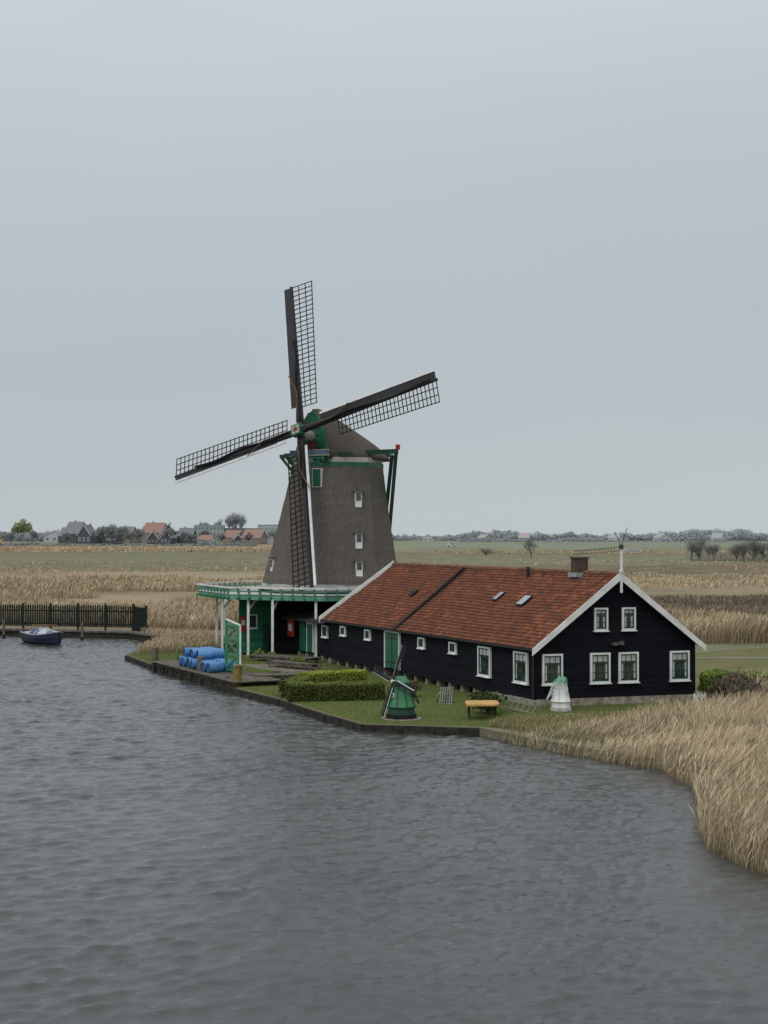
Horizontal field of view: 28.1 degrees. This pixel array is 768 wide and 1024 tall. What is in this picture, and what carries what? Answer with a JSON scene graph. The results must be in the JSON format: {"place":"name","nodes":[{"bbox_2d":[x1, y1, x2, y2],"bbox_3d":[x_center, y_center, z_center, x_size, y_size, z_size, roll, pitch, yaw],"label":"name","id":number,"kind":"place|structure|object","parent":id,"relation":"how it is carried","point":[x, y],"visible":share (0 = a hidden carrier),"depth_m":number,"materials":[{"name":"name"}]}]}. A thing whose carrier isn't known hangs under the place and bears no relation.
{"place":"outdoors","nodes":[
{"label":"outdoors","id":0,"kind":"place"},
{"bbox_2d":[0,627,148,632],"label":"path","id":1,"kind":"structure","parent":0,"point":[75,629],"depth_m":136.66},
{"bbox_2d":[0,603,135,630],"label":"wooden fence","id":2,"kind":"object","parent":1,"relation":"on","point":[24,621],"visible":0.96,"depth_m":135.93,"materials":[{"name":"wood"}]},
{"bbox_2d":[132,604,146,632],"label":"wooden gate","id":3,"kind":"structure","parent":1,"relation":"on","point":[139,617],"depth_m":132.56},
{"bbox_2d":[225,619,240,671],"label":"gate panel","id":4,"kind":"structure","parent":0,"point":[237,655],"depth_m":90.14,"materials":[{"name":"green paint"}]},
{"bbox_2d":[241,664,321,672],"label":"garden path","id":5,"kind":"structure","parent":0,"point":[286,668],"depth_m":96.69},
{"bbox_2d":[0,635,767,1023],"bbox_3d":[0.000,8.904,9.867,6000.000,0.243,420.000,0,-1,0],"label":"water","id":6,"kind":"structure","parent":0,"point":[174,851],"depth_m":39.63,"materials":[{"name":"liquid"}]},
{"bbox_2d":[20,625,62,644],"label":"moored boat","id":7,"kind":"object","parent":6,"relation":"on","point":[44,636],"visible":0.91,"depth_m":122.63,"materials":[{"name":"blue paint"}]},
{"bbox_2d":[151,647,157,663],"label":"mooring post","id":8,"kind":"object","parent":6,"relation":"in","point":[154,653],"visible":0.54,"depth_m":100.09,"materials":[{"name":"grey wood"}]},
{"bbox_2d":[197,656,204,670],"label":"mooring post","id":9,"kind":"object","parent":6,"relation":"in","point":[200,659],"visible":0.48,"depth_m":91.67,"materials":[{"name":"grey wood"}]},
{"bbox_2d":[151,660,280,690],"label":"jetty","id":10,"kind":"object","parent":6,"relation":"in","point":[172,665],"visible":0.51,"depth_m":89.85,"materials":[{"name":"grey wood"}]},
{"bbox_2d":[206,662,223,672],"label":"barrel","id":11,"kind":"object","parent":10,"relation":"on","point":[211,667],"visible":1,"depth_m":90.33,"materials":[{"name":"blue plastic"}]},
{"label":"barrel","id":12,"kind":"object","parent":10,"relation":"on","visible":0},
{"bbox_2d":[197,650,212,659],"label":"barrel","id":13,"kind":"object","parent":12,"relation":"on","point":[207,654],"visible":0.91,"depth_m":92.42,"materials":[{"name":"blue plastic"}]},
{"bbox_2d":[233,664,241,686],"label":"mooring post","id":14,"kind":"object","parent":6,"relation":"in","point":[237,672],"visible":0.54,"depth_m":85.26,"materials":[{"name":"yellow wood"}]},
{"bbox_2d":[125,655,478,736],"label":"shore boarding","id":15,"kind":"object","parent":6,"relation":"in","point":[443,731],"visible":0.34,"depth_m":71.76,"materials":[{"name":"brown wood"}]},
{"bbox_2d":[0,536,767,869],"bbox_3d":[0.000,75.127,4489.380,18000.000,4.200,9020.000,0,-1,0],"label":"ground","id":16,"kind":"structure","parent":0,"point":[414,552],"depth_m":400.53,"materials":[{"name":"plant"}]},
{"bbox_2d":[10,519,32,542],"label":"tree","id":17,"kind":"object","parent":16,"relation":"on","point":[22,527],"visible":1,"depth_m":898.64,"materials":[{"name":"green plant"}]},
{"bbox_2d":[0,531,45,541],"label":"distant wood","id":18,"kind":"object","parent":16,"relation":"on","point":[27,537],"visible":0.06,"depth_m":1290.51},
{"bbox_2d":[43,529,58,541],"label":"village house","id":19,"kind":"structure","parent":16,"relation":"on","point":[52,536],"depth_m":1153.68,"materials":[{"name":"brick"}]},
{"bbox_2d":[62,520,85,543],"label":"village house","id":20,"kind":"structure","parent":16,"relation":"on","point":[73,528],"depth_m":995.62,"materials":[{"name":"brick"}]},
{"bbox_2d":[0,628,158,641],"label":"quay wall","id":21,"kind":"structure","parent":16,"relation":"on","point":[108,634],"depth_m":130.69,"materials":[{"name":"brown wood"}]},
{"bbox_2d":[76,523,97,543],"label":"village house","id":22,"kind":"structure","parent":16,"relation":"on","point":[83,535],"depth_m":979.32,"materials":[{"name":"wood"}]},
{"bbox_2d":[95,524,107,542],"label":"tree","id":23,"kind":"object","parent":16,"relation":"on","point":[101,532],"visible":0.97,"depth_m":938.53,"materials":[{"name":"grey plant"}]},
{"bbox_2d":[104,523,116,543],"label":"tree","id":24,"kind":"object","parent":16,"relation":"on","point":[109,529],"visible":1,"depth_m":929.54,"materials":[{"name":"grey plant"}]},
{"bbox_2d":[111,526,125,544],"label":"tree","id":25,"kind":"object","parent":16,"relation":"on","point":[117,532],"visible":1,"depth_m":924.74,"materials":[{"name":"grey plant"}]},
{"bbox_2d":[0,593,238,631],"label":"reed bed","id":26,"kind":"object","parent":16,"relation":"on","point":[195,612],"visible":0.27,"depth_m":143.65,"materials":[{"name":"plant"}]},
{"bbox_2d":[119,525,139,542],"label":"village house","id":27,"kind":"structure","parent":16,"relation":"on","point":[132,529],"depth_m":1026.44,"materials":[{"name":"brick"}]},
{"bbox_2d":[0,541,259,545],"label":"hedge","id":28,"kind":"object","parent":16,"relation":"on","point":[208,543],"visible":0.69,"depth_m":850.65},
{"bbox_2d":[0,572,262,599],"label":"reed bed","id":29,"kind":"object","parent":16,"relation":"on","point":[58,586],"visible":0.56,"depth_m":231.29,"materials":[{"name":"plant"}]},
{"bbox_2d":[0,560,266,577],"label":"reed bed","id":30,"kind":"object","parent":16,"relation":"on","point":[100,570],"visible":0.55,"depth_m":339.08,"materials":[{"name":"plant"}]},
{"bbox_2d":[0,545,271,551],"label":"reed bed","id":31,"kind":"object","parent":16,"relation":"on","point":[136,548],"visible":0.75,"depth_m":657.93,"materials":[{"name":"plant"}]},
{"bbox_2d":[147,530,158,543],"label":"village house","id":32,"kind":"structure","parent":16,"relation":"on","point":[152,537],"depth_m":960.34,"materials":[{"name":"wood"}]},
{"bbox_2d":[141,521,166,542],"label":"village house","id":33,"kind":"structure","parent":16,"relation":"on","point":[157,527],"depth_m":1006.03,"materials":[{"name":"brick"}]},
{"bbox_2d":[160,528,176,543],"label":"village house","id":34,"kind":"structure","parent":16,"relation":"on","point":[165,540],"depth_m":946.03,"materials":[{"name":"brick"}]},
{"bbox_2d":[162,527,178,539],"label":"tree","id":35,"kind":"object","parent":16,"relation":"on","point":[171,531],"visible":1,"depth_m":929.76,"materials":[{"name":"grey plant"}]},
{"bbox_2d":[136,627,236,652],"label":"reed bed","id":36,"kind":"object","parent":16,"relation":"on","point":[172,640],"visible":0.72,"depth_m":114.76,"materials":[{"name":"plant"}]},
{"bbox_2d":[177,527,197,543],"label":"village house","id":37,"kind":"structure","parent":16,"relation":"on","point":[192,531],"depth_m":997.10,"materials":[{"name":"brick"}]},
{"bbox_2d":[198,534,216,542],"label":"village house","id":38,"kind":"structure","parent":16,"relation":"on","point":[209,538],"depth_m":927.43,"materials":[{"name":"brick"}]},
{"bbox_2d":[194,525,224,542],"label":"office building","id":39,"kind":"structure","parent":16,"relation":"on","point":[215,530],"depth_m":1033.03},
{"bbox_2d":[223,516,235,529],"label":"tree","id":40,"kind":"object","parent":16,"relation":"on","point":[229,522],"visible":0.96,"depth_m":1038.65,"materials":[{"name":"grey plant"}]},
{"bbox_2d":[223,529,242,543],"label":"village house","id":41,"kind":"structure","parent":16,"relation":"on","point":[230,534],"depth_m":996.88,"materials":[{"name":"brick"}]},
{"bbox_2d":[235,513,247,530],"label":"tree","id":42,"kind":"object","parent":16,"relation":"on","point":[241,520],"visible":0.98,"depth_m":1038.87,"materials":[{"name":"grey plant"}]},
{"bbox_2d":[225,528,276,542],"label":"factory hall","id":43,"kind":"structure","parent":16,"relation":"on","point":[270,539],"depth_m":1048.08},
{"bbox_2d":[241,528,267,543],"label":"village house","id":44,"kind":"structure","parent":16,"relation":"on","point":[260,536],"depth_m":946.37,"materials":[{"name":"brick"}]},
{"bbox_2d":[239,600,270,652],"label":"green shed","id":45,"kind":"structure","parent":16,"relation":"on","point":[260,620],"depth_m":108.84,"materials":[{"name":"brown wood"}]},
{"bbox_2d":[241,616,245,631],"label":"notice board","id":46,"kind":"object","parent":45,"relation":"attached to","point":[243,623],"visible":0.96,"depth_m":107.99,"materials":[{"name":"red paint"}]},
{"bbox_2d":[246,614,257,629],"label":"window","id":47,"kind":"structure","parent":45,"relation":"in","point":[253,617],"depth_m":108.63,"materials":[{"name":"white paint"}]},
{"bbox_2d":[263,623,270,651],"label":"door","id":48,"kind":"structure","parent":45,"relation":"in","point":[266,626],"depth_m":109.08,"materials":[{"name":"green paint"}]},
{"bbox_2d":[174,281,439,656],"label":"windmill","id":49,"kind":"object","parent":16,"relation":"on","point":[333,543],"visible":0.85,"depth_m":109.59,"materials":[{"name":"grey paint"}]},
{"bbox_2d":[19,528,767,538],"bbox_3d":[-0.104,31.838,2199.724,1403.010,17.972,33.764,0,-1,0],"label":"distant wood","id":50,"kind":"object","parent":16,"relation":"on","point":[497,534],"visible":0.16,"depth_m":2190.86,"materials":[{"name":"plant"}]},
{"bbox_2d":[381,716,421,720],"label":"stone plinth","id":51,"kind":"structure","parent":16,"relation":"on","point":[401,720],"depth_m":69.85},
{"bbox_2d":[373,645,419,719],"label":"model windmill","id":52,"kind":"object","parent":51,"relation":"on","point":[400,704],"visible":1,"depth_m":70.11,"materials":[{"name":"green paint"}]},
{"bbox_2d":[319,528,705,706],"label":"barn","id":53,"kind":"structure","parent":16,"relation":"on","point":[594,637],"depth_m":79.21,"materials":[{"name":"wood"}]},
{"bbox_2d":[363,629,370,640],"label":"window","id":54,"kind":"structure","parent":53,"relation":"in","point":[367,633],"depth_m":94.23,"materials":[{"name":"white paint"}]},
{"bbox_2d":[384,630,400,669],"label":"door","id":55,"kind":"structure","parent":53,"relation":"in","point":[392,640],"depth_m":90.79,"materials":[{"name":"green paint"}]},
{"bbox_2d":[416,637,425,649],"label":"window","id":56,"kind":"structure","parent":53,"relation":"in","point":[421,642],"depth_m":86.99,"materials":[{"name":"white paint"}]},
{"bbox_2d":[447,641,457,654],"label":"window","id":57,"kind":"structure","parent":53,"relation":"in","point":[452,646],"depth_m":83.30,"materials":[{"name":"white paint"}]},
{"bbox_2d":[476,646,491,678],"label":"window","id":58,"kind":"structure","parent":53,"relation":"in","point":[484,654],"depth_m":79.90,"materials":[{"name":"white paint"}]},
{"bbox_2d":[512,651,528,684],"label":"window","id":59,"kind":"structure","parent":53,"relation":"in","point":[520,659],"depth_m":76.24,"materials":[{"name":"white paint"}]},
{"bbox_2d":[541,654,562,685],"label":"window","id":60,"kind":"structure","parent":53,"relation":"in","point":[552,664],"depth_m":75.36,"materials":[{"name":"white paint"}]},
{"bbox_2d":[589,652,611,684],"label":"window","id":61,"kind":"structure","parent":53,"relation":"in","point":[600,663],"depth_m":76.15,"materials":[{"name":"white paint"}]},
{"bbox_2d":[593,608,609,631],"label":"window","id":62,"kind":"structure","parent":53,"relation":"in","point":[600,614],"depth_m":76.19,"materials":[{"name":"white paint"}]},
{"bbox_2d":[617,652,639,683],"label":"window","id":63,"kind":"structure","parent":53,"relation":"in","point":[628,662],"depth_m":76.62,"materials":[{"name":"white paint"}]},
{"bbox_2d":[621,607,636,631],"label":"window","id":64,"kind":"structure","parent":53,"relation":"in","point":[628,613],"depth_m":76.66,"materials":[{"name":"white paint"}]},
{"bbox_2d":[669,650,690,681],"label":"window","id":65,"kind":"structure","parent":53,"relation":"in","point":[679,660],"depth_m":77.48,"materials":[{"name":"white paint"}]},
{"bbox_2d":[518,533,530,539],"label":"farmhouse","id":66,"kind":"object","parent":16,"relation":"on","point":[521,536],"visible":0.69,"depth_m":1416.68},
{"bbox_2d":[522,538,536,558],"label":"tree","id":67,"kind":"object","parent":16,"relation":"on","point":[528,544],"visible":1,"depth_m":479.70,"materials":[{"name":"grey plant"}]},
{"bbox_2d":[392,531,767,540],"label":"distant wood","id":68,"kind":"object","parent":16,"relation":"on","point":[540,537],"visible":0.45,"depth_m":1488.50,"materials":[{"name":"plant"}]},
{"bbox_2d":[415,558,767,572],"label":"reed bed","id":69,"kind":"object","parent":16,"relation":"on","point":[628,560],"visible":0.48,"depth_m":405.78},
{"bbox_2d":[433,549,767,553],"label":"reed bed","id":70,"kind":"object","parent":16,"relation":"on","point":[554,551],"visible":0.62,"depth_m":591.98,"materials":[{"name":"plant"}]},
{"bbox_2d":[489,706,735,743],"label":"dry grass","id":71,"kind":"structure","parent":16,"relation":"on","point":[529,723],"depth_m":66.89,"materials":[{"name":"plant"}]},
{"bbox_2d":[457,536,767,541],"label":"distant wood","id":72,"kind":"object","parent":16,"relation":"on","point":[571,539],"visible":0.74,"depth_m":1240.89,"materials":[{"name":"plant"}]},
{"bbox_2d":[608,534,622,539],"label":"farmhouse","id":73,"kind":"object","parent":16,"relation":"on","point":[614,537],"visible":0.77,"depth_m":1425.92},
{"bbox_2d":[489,663,767,875],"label":"reed bed","id":74,"kind":"object","parent":16,"relation":"on","point":[726,761],"visible":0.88,"depth_m":57.19,"materials":[{"name":"plant"}]},
{"bbox_2d":[653,533,670,540],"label":"farmhouse","id":75,"kind":"object","parent":16,"relation":"on","point":[662,536],"visible":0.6,"depth_m":1446.26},
{"bbox_2d":[623,572,767,592],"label":"reed bed","id":76,"kind":"object","parent":16,"relation":"on","point":[716,582],"visible":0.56,"depth_m":258.99,"materials":[{"name":"plant"}]},
{"bbox_2d":[688,541,707,560],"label":"tree","id":77,"kind":"object","parent":16,"relation":"on","point":[695,547],"visible":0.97,"depth_m":445.85,"materials":[{"name":"brown plant"}]},
{"bbox_2d":[649,593,767,616],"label":"reed bed","id":78,"kind":"object","parent":16,"relation":"on","point":[702,602],"visible":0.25,"depth_m":183.55,"materials":[{"name":"plant"}]},
{"bbox_2d":[661,604,767,643],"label":"reed bed","id":79,"kind":"object","parent":16,"relation":"on","point":[708,626],"visible":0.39,"depth_m":119.71,"materials":[{"name":"plant"}]},
{"bbox_2d":[705,542,723,560],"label":"tree","id":80,"kind":"object","parent":16,"relation":"on","point":[716,548],"visible":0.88,"depth_m":451.56,"materials":[{"name":"brown plant"}]},
{"bbox_2d":[711,533,725,539],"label":"farmhouse","id":81,"kind":"object","parent":16,"relation":"on","point":[717,536],"visible":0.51,"depth_m":1377.64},
{"bbox_2d":[684,547,767,561],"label":"marsh thicket","id":82,"kind":"object","parent":16,"relation":"on","point":[725,559],"visible":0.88,"depth_m":442.63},
{"bbox_2d":[700,667,762,699],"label":"shrub","id":83,"kind":"object","parent":16,"relation":"on","point":[722,683],"visible":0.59,"depth_m":76.72,"materials":[{"name":"brown plant"}]},
{"bbox_2d":[725,543,743,560],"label":"tree","id":84,"kind":"object","parent":16,"relation":"on","point":[734,552],"visible":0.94,"depth_m":439.70,"materials":[{"name":"brown plant"}]},
{"bbox_2d":[734,539,750,561],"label":"tree","id":85,"kind":"object","parent":16,"relation":"on","point":[742,549],"visible":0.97,"depth_m":435.70,"materials":[{"name":"brown plant"}]},
{"bbox_2d":[719,677,767,700],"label":"shrub","id":86,"kind":"object","parent":16,"relation":"on","point":[745,685],"visible":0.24,"depth_m":73.98,"materials":[{"name":"brown plant"}]},
{"bbox_2d":[744,537,765,561],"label":"tree","id":87,"kind":"object","parent":16,"relation":"on","point":[755,547],"visible":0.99,"depth_m":431.36,"materials":[{"name":"grey plant"}]},
{"bbox_2d":[0,0,767,535],"label":"sky","id":88,"kind":"structure","parent":0,"point":[556,211],"materials":[{"name":"grey"}]},
{"bbox_2d":[130,651,707,728],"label":"lawn","id":89,"kind":"structure","parent":0,"point":[336,712],"depth_m":75.30,"materials":[{"name":"green plant"}]},
{"bbox_2d":[249,672,298,679],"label":"wooden walkway","id":90,"kind":"structure","parent":89,"relation":"on","point":[283,675],"depth_m":88.41,"materials":[{"name":"grey wood"}]},
{"bbox_2d":[248,653,320,662],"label":"wooden walkway","id":91,"kind":"structure","parent":89,"relation":"on","point":[274,657],"depth_m":101.53,"materials":[{"name":"grey wood"}]},
{"bbox_2d":[266,660,320,669],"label":"wooden walkway","id":92,"kind":"structure","parent":89,"relation":"on","point":[291,664],"depth_m":96.66,"materials":[{"name":"grey wood"}]},
{"bbox_2d":[278,675,313,696],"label":"hedge","id":93,"kind":"object","parent":89,"relation":"on","point":[294,678],"visible":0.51,"depth_m":80.10,"materials":[{"name":"green plant"}]},
{"bbox_2d":[281,605,333,660],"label":"lean to shed","id":94,"kind":"object","parent":89,"relation":"on","point":[303,639],"visible":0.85,"depth_m":105.04,"materials":[{"name":"wood"}]},
{"bbox_2d":[287,619,293,636],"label":"notice board","id":95,"kind":"object","parent":94,"relation":"attached to","point":[290,627],"visible":1,"depth_m":107.63,"materials":[{"name":"red paint"}]},
{"bbox_2d":[299,623,305,650],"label":"door","id":96,"kind":"structure","parent":94,"relation":"in","point":[302,626],"depth_m":106.11,"materials":[{"name":"green paint"}]},
{"bbox_2d":[306,622,313,652],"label":"door","id":97,"kind":"structure","parent":94,"relation":"in","point":[309,626],"depth_m":104.75,"materials":[{"name":"green paint"}]},
{"bbox_2d":[320,625,328,638],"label":"window","id":98,"kind":"structure","parent":94,"relation":"in","point":[324,628],"depth_m":102.20,"materials":[{"name":"white paint"}]},
{"bbox_2d":[298,669,367,681],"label":"hedge","id":99,"kind":"object","parent":89,"relation":"on","point":[353,675],"visible":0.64,"depth_m":82.98,"materials":[{"name":"green plant"}]},
{"bbox_2d":[284,680,385,701],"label":"hedge","id":100,"kind":"object","parent":89,"relation":"on","point":[308,691],"visible":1,"depth_m":77.86,"materials":[{"name":"green plant"}]},
{"bbox_2d":[410,680,424,696],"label":"shrub","id":101,"kind":"object","parent":89,"relation":"on","point":[414,685],"visible":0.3,"depth_m":79.57,"materials":[{"name":"green plant"}]},
{"bbox_2d":[438,687,453,703],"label":"lattice panel","id":102,"kind":"object","parent":89,"relation":"on","point":[447,697],"visible":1,"depth_m":76.59,"materials":[{"name":"grey wood"}]},
{"bbox_2d":[465,700,498,719],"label":"garden table","id":103,"kind":"object","parent":89,"relation":"on","point":[477,703],"visible":0.97,"depth_m":70.04,"materials":[{"name":"yellow wood"}]},
{"bbox_2d":[467,688,507,712],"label":"shrub","id":104,"kind":"object","parent":89,"relation":"on","point":[483,695],"visible":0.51,"depth_m":72.30,"materials":[{"name":"green plant"}]},
{"bbox_2d":[492,692,541,713],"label":"ladder","id":105,"kind":"object","parent":89,"relation":"on","point":[522,710],"visible":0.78,"depth_m":72.94,"materials":[{"name":"grey wood"}]},
{"bbox_2d":[547,676,570,711],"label":"model windmill","id":106,"kind":"object","parent":89,"relation":"on","point":[560,701],"visible":1,"depth_m":73.22,"materials":[{"name":"white paint"}]},
{"bbox_2d":[695,647,767,698],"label":"meadow","id":107,"kind":"structure","parent":0,"point":[730,664],"depth_m":102.12,"materials":[{"name":"green plant"}]},
{"bbox_2d":[697,668,767,690],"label":"hedge","id":108,"kind":"object","parent":107,"relation":"on","point":[706,677],"visible":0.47,"depth_m":82.79,"materials":[{"name":"green plant"}]},
{"bbox_2d":[695,656,767,657],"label":"ditch water","id":109,"kind":"structure","parent":0,"point":[732,657],"depth_m":105.34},
{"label":"barrel","id":110,"kind":"object","parent":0,"visible":0},
{"bbox_2d":[210,649,224,657],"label":"barrel","id":111,"kind":"object","parent":110,"relation":"on","point":[218,653],"visible":0.71,"depth_m":93.64,"materials":[{"name":"blue plastic"}]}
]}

